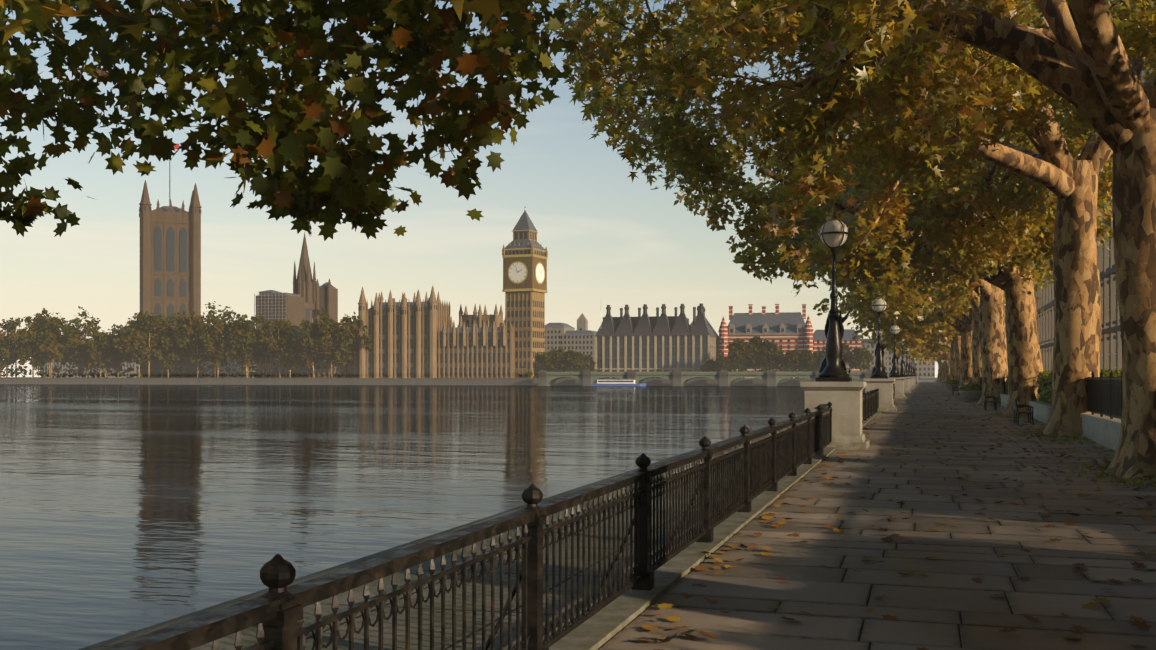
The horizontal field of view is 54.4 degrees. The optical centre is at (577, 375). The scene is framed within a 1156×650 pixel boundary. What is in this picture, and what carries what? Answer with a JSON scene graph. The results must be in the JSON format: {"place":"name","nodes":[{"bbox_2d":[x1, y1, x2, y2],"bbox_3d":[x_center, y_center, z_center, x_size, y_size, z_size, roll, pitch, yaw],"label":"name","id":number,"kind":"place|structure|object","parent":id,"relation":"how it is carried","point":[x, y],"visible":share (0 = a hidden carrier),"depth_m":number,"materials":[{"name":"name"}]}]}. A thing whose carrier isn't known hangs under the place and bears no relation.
{"place":"outdoors","nodes":[
{"label":"outdoors","id":0,"kind":"place"},
{"bbox_2d":[0,384,864,649],"bbox_3d":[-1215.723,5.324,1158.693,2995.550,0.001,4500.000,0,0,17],"label":"river water","id":1,"kind":"structure","parent":0,"point":[125,509],"depth_m":63.70,"materials":[{"name":"grey liquid"}]},
{"bbox_2d":[0,144,936,385],"bbox_3d":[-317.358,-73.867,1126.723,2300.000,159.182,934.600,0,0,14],"label":"city skyline buildings","id":2,"kind":"structure","parent":0,"point":[416,341],"depth_m":644.63,"materials":[{"name":"stone"}]},
{"bbox_2d":[0,301,873,377],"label":"trees","id":3,"kind":"object","parent":2,"relation":"on","point":[40,341],"visible":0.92,"depth_m":663.10,"materials":[{"name":"green plant"}]},
{"bbox_2d":[0,0,1112,306],"label":"sky","id":4,"kind":"structure","parent":0,"point":[564,179],"materials":[{"name":"blue"}]},
{"bbox_2d":[78,379,1143,649],"bbox_3d":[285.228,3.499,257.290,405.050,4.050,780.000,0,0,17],"label":"embankment","id":5,"kind":"structure","parent":0,"point":[604,625],"depth_m":9.13,"materials":[{"name":"stone"}]},
{"bbox_2d":[100,384,894,649],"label":"river railing","id":6,"kind":"object","parent":5,"relation":"on","point":[759,462],"visible":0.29,"depth_m":6.39,"materials":[{"name":"metal"}]},
{"bbox_2d":[0,0,1067,47],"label":"plane tree","id":7,"kind":"object","parent":5,"relation":"on","point":[38,14],"visible":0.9,"depth_m":6.06,"materials":[{"name":"green plant"}]},
{"bbox_2d":[0,0,577,240],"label":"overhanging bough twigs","id":8,"kind":"object","parent":7,"relation":"attached to","point":[294,133],"visible":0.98,"depth_m":7.63,"materials":[{"name":"green plant"}]},
{"bbox_2d":[425,0,1155,479],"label":"plane tree","id":9,"kind":"object","parent":5,"relation":"on","point":[887,54],"visible":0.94,"depth_m":19.69,"materials":[{"name":"green plant"}]},
{"bbox_2d":[800,205,868,449],"bbox_3d":[5.331,0.644,27.456,3.400,9.560,1.500,0,0,17],"label":"lamp standard","id":10,"kind":"object","parent":5,"relation":"on","point":[837,387],"visible":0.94,"depth_m":26.79,"materials":[{"name":"beige stone"}]},
{"bbox_2d":[598,380,1155,649],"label":"paving slabs","id":11,"kind":"structure","parent":5,"relation":"on","point":[748,590],"depth_m":10.75,"materials":[{"name":"stone"}]},
{"bbox_2d":[633,392,1155,649],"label":"fallen leaves","id":12,"kind":"object","parent":11,"relation":"on","point":[1093,606],"visible":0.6,"depth_m":11.64,"materials":[{"name":"brown plant"}]},
{"bbox_2d":[944,379,958,390],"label":"shrub","id":13,"kind":"object","parent":11,"relation":"on","point":[949,383],"visible":1,"depth_m":124.62,"materials":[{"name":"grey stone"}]},
{"bbox_2d":[958,381,982,401],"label":"planter","id":14,"kind":"object","parent":11,"relation":"on","point":[970,391],"visible":0.96,"depth_m":73.00,"materials":[{"name":"grey stone"}]},
{"bbox_2d":[982,392,996,410],"bbox_3d":[20.594,1.272,56.240,0.627,0.906,1.900,0,0,17],"label":"bench","id":15,"kind":"object","parent":11,"relation":"on","point":[986,401],"visible":0.98,"depth_m":56.13,"materials":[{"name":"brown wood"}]},
{"bbox_2d":[1011,398,1033,424],"bbox_3d":[15.784,1.272,39.933,0.627,0.906,1.900,0,0,17],"label":"bench","id":16,"kind":"object","parent":11,"relation":"on","point":[1016,410],"visible":0.96,"depth_m":39.38,"materials":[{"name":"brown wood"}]},
{"bbox_2d":[986,412,1155,489],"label":"moss grass tufts","id":17,"kind":"object","parent":11,"relation":"on","point":[1101,469],"visible":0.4,"depth_m":22.23,"materials":[{"name":"green plant"}]},
{"bbox_2d":[863,291,896,410],"bbox_3d":[13.862,0.644,55.173,3.400,9.560,1.500,0,0,17],"label":"lamp standard","id":18,"kind":"object","parent":5,"relation":"on","point":[880,380],"visible":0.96,"depth_m":54.53,"materials":[{"name":"black metal"}]},
{"bbox_2d":[765,108,1007,405],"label":"plane tree","id":19,"kind":"object","parent":5,"relation":"on","point":[992,340],"depth_m":65.08,"materials":[{"name":"brown plant"}]},
{"bbox_2d":[622,0,1155,435],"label":"plane tree","id":20,"kind":"object","parent":5,"relation":"on","point":[1050,163],"visible":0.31,"depth_m":31.66,"materials":[{"name":"green plant"}]},
{"bbox_2d":[674,23,1112,415],"bbox_3d":[15.446,-7.329,45.238,21.741,18.225,20.783,0,0,17],"label":"plane tree","id":21,"kind":"object","parent":5,"relation":"on","point":[1025,364],"visible":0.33,"depth_m":43.99,"materials":[{"name":"green plant"}]},
{"bbox_2d":[888,322,905,398],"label":"lamp standard","id":22,"kind":"object","parent":5,"relation":"on","point":[895,374],"visible":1,"depth_m":84.24,"materials":[{"name":"black metal"}]},
{"bbox_2d":[853,328,949,385],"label":"plane tree","id":23,"kind":"object","parent":5,"relation":"on","point":[947,367],"visible":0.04,"depth_m":189.54,"materials":[{"name":"brown plant"}]},
{"bbox_2d":[900,339,910,392],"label":"lamp standard","id":24,"kind":"object","parent":5,"relation":"on","point":[903,374],"visible":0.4,"depth_m":113.87,"materials":[{"name":"black metal"}]},
{"bbox_2d":[854,277,962,391],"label":"plane tree","id":25,"kind":"object","parent":5,"relation":"on","point":[938,321],"visible":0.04,"depth_m":118.79,"materials":[{"name":"brown plant"}]},
{"bbox_2d":[905,347,912,388],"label":"lamp standard","id":26,"kind":"object","parent":5,"relation":"on","point":[908,373],"visible":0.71,"depth_m":143.59,"materials":[{"name":"black metal"}]},
{"bbox_2d":[907,352,914,386],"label":"lamp standard","id":27,"kind":"object","parent":5,"relation":"on","point":[909,371],"visible":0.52,"depth_m":173.24,"materials":[{"name":"black metal"}]},
{"bbox_2d":[871,333,951,378],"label":"plane tree","id":28,"kind":"object","parent":5,"relation":"on","point":[938,337],"visible":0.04,"depth_m":175.17,"materials":[{"name":"brown plant"}]},
{"bbox_2d":[883,342,941,382],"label":"plane tree","id":29,"kind":"object","parent":5,"relation":"on","point":[940,365],"visible":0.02,"depth_m":270.80,"materials":[{"name":"brown plant"}]},
{"bbox_2d":[882,332,944,383],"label":"plane tree","id":30,"kind":"object","parent":5,"relation":"on","point":[943,371],"depth_m":228.18,"materials":[{"name":"brown plant"}]},
{"bbox_2d":[910,356,916,384],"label":"lamp standard","id":31,"kind":"object","parent":5,"relation":"on","point":[913,373],"visible":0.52,"depth_m":202.86,"materials":[{"name":"black metal"}]},
{"bbox_2d":[890,350,938,381],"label":"plane tree","id":32,"kind":"object","parent":5,"relation":"on","point":[938,369],"depth_m":318.50,"materials":[{"name":"plant"}]},
{"bbox_2d":[883,331,945,384],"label":"plane tree","id":33,"kind":"object","parent":5,"relation":"on","point":[927,352],"depth_m":208.82,"materials":[{"name":"brown plant"}]},
{"bbox_2d":[896,345,942,382],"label":"plane tree","id":34,"kind":"object","parent":5,"relation":"on","point":[941,357],"visible":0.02,"depth_m":248.91,"materials":[{"name":"brown plant"}]},
{"bbox_2d":[901,352,939,380],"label":"plane tree","id":35,"kind":"object","parent":5,"relation":"on","point":[937,357],"visible":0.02,"depth_m":294.55,"materials":[{"name":"brown plant"}]},
{"bbox_2d":[813,229,1054,394],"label":"plane tree","id":36,"kind":"object","parent":5,"relation":"on","point":[855,301],"visible":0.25,"depth_m":101.85,"materials":[{"name":"plant"}]},
{"bbox_2d":[882,327,1005,379],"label":"plane tree","id":37,"kind":"object","parent":5,"relation":"on","point":[953,365],"visible":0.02,"depth_m":153.92,"materials":[{"name":"brown plant"}]},
{"bbox_2d":[857,283,1042,381],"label":"plane tree","id":38,"kind":"object","parent":5,"relation":"on","point":[956,337],"depth_m":137.41,"materials":[{"name":"brown plant"}]},
{"bbox_2d":[853,227,1054,385],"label":"plane tree","id":39,"kind":"object","parent":5,"relation":"on","point":[977,370],"visible":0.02,"depth_m":83.80,"materials":[{"name":"brown plant"}]},
{"bbox_2d":[1000,394,1120,449],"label":"low wall","id":40,"kind":"structure","parent":5,"relation":"on","point":[1104,430],"depth_m":29.21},
{"bbox_2d":[1003,370,1122,418],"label":"garden railing","id":41,"kind":"object","parent":40,"relation":"on","point":[1104,395],"visible":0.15,"depth_m":28.52,"materials":[{"name":"black metal"}]},
{"bbox_2d":[1005,368,1121,418],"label":"box hedge","id":42,"kind":"object","parent":40,"relation":"on","point":[1044,383],"visible":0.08,"depth_m":43.68,"materials":[{"name":"green plant"}]},
{"bbox_2d":[1005,52,1155,370],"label":"terrace building","id":43,"kind":"structure","parent":5,"relation":"on","point":[1111,352],"depth_m":91.91,"materials":[{"name":"stone"}]},
{"label":"ground","id":44,"kind":"structure","parent":0,"visible":0},
{"bbox_2d":[0,195,937,376],"bbox_3d":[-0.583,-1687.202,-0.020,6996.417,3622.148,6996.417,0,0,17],"label":"haze","id":45,"kind":"structure","parent":44,"relation":"on","point":[92,268],"depth_m":3374.77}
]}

